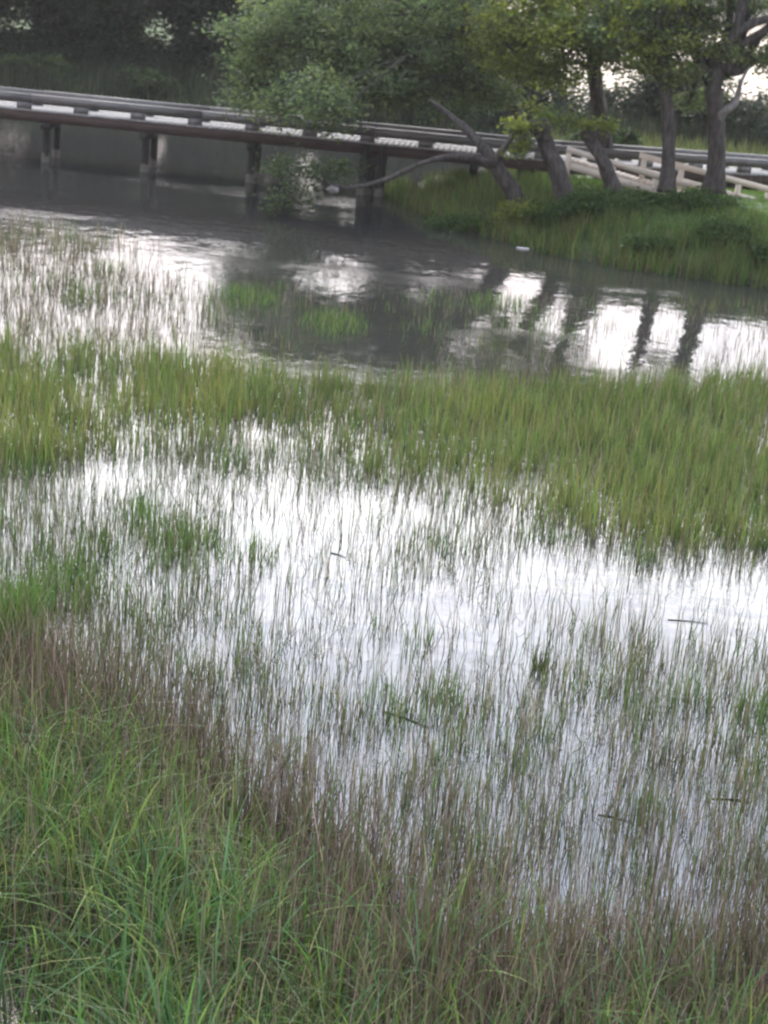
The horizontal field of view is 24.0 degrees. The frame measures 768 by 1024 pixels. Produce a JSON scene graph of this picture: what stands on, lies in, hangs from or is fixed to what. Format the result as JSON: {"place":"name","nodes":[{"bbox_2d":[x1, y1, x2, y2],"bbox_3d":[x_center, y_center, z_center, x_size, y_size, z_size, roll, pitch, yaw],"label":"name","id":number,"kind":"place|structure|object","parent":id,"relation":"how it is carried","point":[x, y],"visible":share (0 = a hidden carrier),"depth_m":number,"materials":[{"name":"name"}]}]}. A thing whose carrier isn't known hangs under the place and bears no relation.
{"place":"outdoors","nodes":[
{"label":"outdoors","id":0,"kind":"place"},
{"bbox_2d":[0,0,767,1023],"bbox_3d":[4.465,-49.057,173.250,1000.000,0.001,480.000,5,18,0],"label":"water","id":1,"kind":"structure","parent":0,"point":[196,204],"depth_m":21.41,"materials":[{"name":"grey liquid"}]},
{"bbox_2d":[0,210,767,982],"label":"reed stems","id":2,"kind":"object","parent":1,"relation":"in","point":[744,764],"visible":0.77,"depth_m":16.84,"materials":[{"name":"green plant"}]},
{"bbox_2d":[0,308,767,566],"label":"marsh grass","id":3,"kind":"structure","parent":1,"relation":"in","point":[217,377],"depth_m":24.39,"materials":[{"name":"green plant"}]},
{"bbox_2d":[0,253,767,738],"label":"grass islands","id":4,"kind":"object","parent":1,"relation":"in","point":[18,601],"depth_m":19.12,"materials":[{"name":"green plant"}]},
{"bbox_2d":[250,99,525,216],"bbox_3d":[0.038,-8.058,41.455,6.719,2.751,2.055,0,19,-15],"label":"leaning tree","id":5,"kind":"object","parent":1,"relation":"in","point":[509,185],"visible":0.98,"depth_m":41.19,"materials":[{"name":"green plant"}]},
{"bbox_2d":[326,186,338,194],"bbox_3d":[-1.161,-7.271,40.798,0.297,0.202,0.234,5,18,0],"label":"driftwood knot","id":6,"kind":"object","parent":5,"relation":"on","point":[331,190],"visible":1,"depth_m":40.71,"materials":[{"name":"grey plant"}]},
{"bbox_2d":[385,711,427,726],"bbox_3d":[0.195,1.792,15.632,0.460,0.020,0.031,16,21,31],"label":"floating stick","id":7,"kind":"object","parent":1,"relation":"on","point":[409,720],"visible":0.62,"depth_m":15.61,"materials":[{"name":"brown wood"}]},
{"bbox_2d":[529,635,563,672],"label":"water plant","id":8,"kind":"object","parent":1,"relation":"in","point":[543,663],"visible":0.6,"depth_m":16.95,"materials":[{"name":"green plant"}]},
{"bbox_2d":[0,5,767,1023],"bbox_3d":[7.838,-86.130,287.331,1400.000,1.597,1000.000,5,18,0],"label":"ground","id":9,"kind":"structure","parent":0,"point":[586,251],"depth_m":38.83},
{"bbox_2d":[0,0,55,57],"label":"dark tree","id":10,"kind":"object","parent":9,"relation":"on","point":[7,35],"visible":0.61,"depth_m":64.63,"materials":[{"name":"green plant"}]},
{"bbox_2d":[0,52,79,87],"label":"bush","id":11,"kind":"object","parent":9,"relation":"on","point":[35,59],"visible":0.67,"depth_m":61.22,"materials":[{"name":"green plant"}]},
{"bbox_2d":[2,0,83,51],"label":"dark tree","id":12,"kind":"object","parent":9,"relation":"on","point":[36,22],"visible":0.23,"depth_m":66.30,"materials":[{"name":"green plant"}]},
{"bbox_2d":[14,0,165,73],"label":"dark tree","id":13,"kind":"object","parent":9,"relation":"on","point":[94,24],"visible":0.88,"depth_m":64.34,"materials":[{"name":"green plant"}]},
{"bbox_2d":[109,0,173,63],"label":"dark tree","id":14,"kind":"object","parent":9,"relation":"on","point":[143,46],"visible":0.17,"depth_m":68.98,"materials":[{"name":"green plant"}]},
{"bbox_2d":[110,63,183,98],"bbox_3d":[-8.063,-14.637,61.689,2.611,1.214,2.208,5,18,0],"label":"bush","id":15,"kind":"object","parent":9,"relation":"on","point":[157,76],"visible":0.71,"depth_m":61.33,"materials":[{"name":"green plant"}]},
{"bbox_2d":[132,0,256,83],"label":"dark tree","id":16,"kind":"object","parent":9,"relation":"on","point":[197,43],"visible":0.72,"depth_m":65.16,"materials":[{"name":"green plant"}]},
{"bbox_2d":[204,0,262,71],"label":"dark tree","id":17,"kind":"object","parent":9,"relation":"on","point":[234,3],"visible":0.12,"depth_m":66.98,"materials":[{"name":"green plant"}]},
{"bbox_2d":[216,0,349,96],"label":"dark tree","id":18,"kind":"object","parent":9,"relation":"on","point":[292,63],"visible":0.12,"depth_m":63.43,"materials":[{"name":"green plant"}]},
{"bbox_2d":[304,69,377,103],"bbox_3d":[-1.373,-14.534,61.059,2.993,2.343,2.398,5,18,0],"label":"bush","id":19,"kind":"object","parent":9,"relation":"on","point":[347,93],"visible":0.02,"depth_m":60.71,"materials":[{"name":"green plant"}]},
{"bbox_2d":[309,0,384,61],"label":"dark tree","id":20,"kind":"object","parent":9,"relation":"on","point":[353,11],"visible":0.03,"depth_m":66.66,"materials":[{"name":"green plant"}]},
{"bbox_2d":[192,0,561,174],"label":"live oak","id":21,"kind":"object","parent":9,"relation":"on","point":[386,79],"visible":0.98,"depth_m":43.60,"materials":[{"name":"green plant"}]},
{"bbox_2d":[0,567,767,1023],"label":"dead stalks","id":22,"kind":"object","parent":9,"relation":"on","point":[62,661],"visible":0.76,"depth_m":12.00,"materials":[{"name":"brown plant"}]},
{"bbox_2d":[0,582,767,1023],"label":"shore grass","id":23,"kind":"structure","parent":9,"relation":"on","point":[168,996],"depth_m":11.57,"materials":[{"name":"green plant"}]},
{"bbox_2d":[0,38,767,288],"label":"bank grass","id":24,"kind":"structure","parent":9,"relation":"on","point":[529,182],"depth_m":43.96,"materials":[{"name":"green plant"}]},
{"bbox_2d":[0,87,767,196],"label":"boardwalk","id":25,"kind":"structure","parent":9,"relation":"on","point":[369,144],"depth_m":45.61,"materials":[{"name":"grey wood"}]},
{"bbox_2d":[363,0,448,108],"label":"dark tree","id":26,"kind":"object","parent":9,"relation":"on","point":[396,19],"visible":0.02,"depth_m":63.41,"materials":[{"name":"green plant"}]},
{"bbox_2d":[370,67,442,122],"bbox_3d":[0.676,-14.161,61.159,2.908,1.941,2.354,5,18,0],"label":"bush","id":27,"kind":"object","parent":9,"relation":"on","point":[408,107],"visible":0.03,"depth_m":60.89,"materials":[{"name":"green plant"}]},
{"bbox_2d":[415,206,501,233],"bbox_3d":[1.918,-6.581,41.611,2.448,0.827,1.763,5,18,0],"label":"bush","id":28,"kind":"object","parent":9,"relation":"on","point":[452,222],"visible":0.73,"depth_m":41.45,"materials":[{"name":"green plant"}]},
{"bbox_2d":[430,0,526,117],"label":"dark tree","id":29,"kind":"object","parent":9,"relation":"on","point":[493,2],"visible":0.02,"depth_m":62.08,"materials":[{"name":"green plant"}]},
{"bbox_2d":[466,40,573,124],"bbox_3d":[4.261,-14.906,62.273,4.703,4.299,5.106,-10,23,-38],"label":"dark tree","id":30,"kind":"object","parent":9,"relation":"on","point":[540,96],"visible":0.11,"depth_m":61.58,"materials":[{"name":"green plant"}]},
{"bbox_2d":[487,194,555,227],"bbox_3d":[3.318,-6.800,41.318,1.914,0.910,1.681,-11,24,-41],"label":"bush","id":31,"kind":"object","parent":9,"relation":"on","point":[511,210],"visible":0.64,"depth_m":41.08,"materials":[{"name":"green plant"}]},
{"bbox_2d":[493,99,573,202],"bbox_3d":[3.503,-8.002,41.197,2.234,2.779,1.451,1,18,-12],"label":"leaning tree","id":32,"kind":"object","parent":9,"relation":"on","point":[555,165],"visible":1,"depth_m":40.86,"materials":[{"name":"plant"}]},
{"bbox_2d":[519,195,577,231],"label":"bush","id":33,"kind":"object","parent":9,"relation":"on","point":[546,215],"visible":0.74,"depth_m":40.73,"materials":[{"name":"green plant"}]},
{"bbox_2d":[543,59,588,115],"bbox_3d":[5.931,-14.673,63.531,3.299,2.885,4.553,5,18,0],"label":"dark tree","id":34,"kind":"object","parent":9,"relation":"on","point":[564,100],"visible":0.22,"depth_m":63.22,"materials":[{"name":"green plant"}]},
{"bbox_2d":[444,0,701,159],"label":"live oak","id":35,"kind":"object","parent":9,"relation":"on","point":[520,35],"visible":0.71,"depth_m":42.98,"materials":[{"name":"green plant"}]},
{"bbox_2d":[552,181,609,225],"bbox_3d":[4.535,-6.936,40.798,1.680,1.110,1.415,5,18,0],"label":"bush","id":36,"kind":"object","parent":9,"relation":"on","point":[578,202],"visible":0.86,"depth_m":40.49,"materials":[{"name":"green plant"}]},
{"bbox_2d":[541,110,623,195],"bbox_3d":[4.648,-7.828,41.283,2.568,2.617,1.085,5,18,0],"label":"leaning tree","id":37,"kind":"object","parent":9,"relation":"on","point":[607,172],"visible":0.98,"depth_m":41.15,"materials":[{"name":"plant"}]},
{"bbox_2d":[560,70,640,119],"bbox_3d":[7.454,-14.164,62.345,3.063,2.412,4.628,5,18,0],"label":"dark tree","id":38,"kind":"object","parent":9,"relation":"on","point":[586,103],"visible":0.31,"depth_m":62.05,"materials":[{"name":"green plant"}]},
{"bbox_2d":[561,125,643,145],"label":"bush","id":39,"kind":"object","parent":9,"relation":"on","point":[625,136],"visible":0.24,"depth_m":52.82,"materials":[{"name":"green plant"}]},
{"bbox_2d":[574,186,657,218],"bbox_3d":[5.287,-6.889,40.727,2.082,0.922,1.388,5,18,0],"label":"bush","id":40,"kind":"object","parent":9,"relation":"on","point":[625,200],"visible":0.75,"depth_m":40.45,"materials":[{"name":"green plant"}]},
{"bbox_2d":[603,182,676,210],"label":"bush","id":41,"kind":"object","parent":9,"relation":"on","point":[647,198],"visible":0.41,"depth_m":41.11,"materials":[{"name":"green plant"}]},
{"bbox_2d":[604,56,685,137],"bbox_3d":[9.186,-13.948,61.422,3.995,4.092,5.007,5,18,0],"label":"dark tree","id":42,"kind":"object","parent":9,"relation":"on","point":[641,101],"visible":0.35,"depth_m":60.62,"materials":[{"name":"green plant"}]},
{"bbox_2d":[614,227,684,257],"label":"bush","id":43,"kind":"object","parent":9,"relation":"on","point":[641,238],"visible":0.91,"depth_m":38.71,"materials":[{"name":"green plant"}]},
{"bbox_2d":[564,0,759,192],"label":"live oak","id":44,"kind":"object","parent":9,"relation":"on","point":[657,41],"visible":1,"depth_m":40.82,"materials":[{"name":"green plant"}]},
{"bbox_2d":[565,146,767,199],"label":"fence","id":45,"kind":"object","parent":9,"relation":"on","point":[584,167],"depth_m":42.63,"materials":[{"name":"white wood"}]},
{"bbox_2d":[650,183,727,212],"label":"bush","id":46,"kind":"object","parent":9,"relation":"on","point":[676,197],"visible":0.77,"depth_m":41.03,"materials":[{"name":"green plant"}]},
{"bbox_2d":[637,57,742,144],"bbox_3d":[10.320,-13.448,60.279,3.900,3.829,4.374,5,18,0],"label":"dark tree","id":47,"kind":"object","parent":9,"relation":"on","point":[678,112],"visible":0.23,"depth_m":59.53,"materials":[{"name":"green plant"}]},
{"bbox_2d":[656,0,767,194],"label":"live oak","id":48,"kind":"object","parent":9,"relation":"on","point":[717,110],"visible":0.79,"depth_m":41.15,"materials":[{"name":"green plant"}]},
{"bbox_2d":[681,187,747,214],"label":"bush","id":49,"kind":"object","parent":9,"relation":"on","point":[726,198],"visible":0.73,"depth_m":40.84,"materials":[{"name":"green plant"}]},
{"bbox_2d":[676,85,767,147],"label":"dark tree","id":50,"kind":"object","parent":9,"relation":"on","point":[759,115],"visible":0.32,"depth_m":58.88,"materials":[{"name":"green plant"}]},
{"bbox_2d":[687,212,760,250],"bbox_3d":[7.320,-6.024,39.062,1.721,0.944,1.464,5,18,0],"label":"bush","id":51,"kind":"object","parent":9,"relation":"on","point":[714,225],"visible":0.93,"depth_m":38.83,"materials":[{"name":"green plant"}]},
{"bbox_2d":[731,84,767,121],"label":"dark tree","id":52,"kind":"object","parent":9,"relation":"on","point":[761,96],"visible":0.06,"depth_m":64.35,"materials":[{"name":"green plant"}]},
{"bbox_2d":[737,235,767,265],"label":"bush","id":53,"kind":"object","parent":9,"relation":"on","point":[758,249],"visible":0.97,"depth_m":38.30,"materials":[{"name":"green plant"}]},
{"bbox_2d":[757,94,767,127],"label":"dark tree","id":54,"kind":"object","parent":9,"relation":"on","point":[766,114],"visible":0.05,"depth_m":60.87,"materials":[{"name":"green plant"}]}
]}

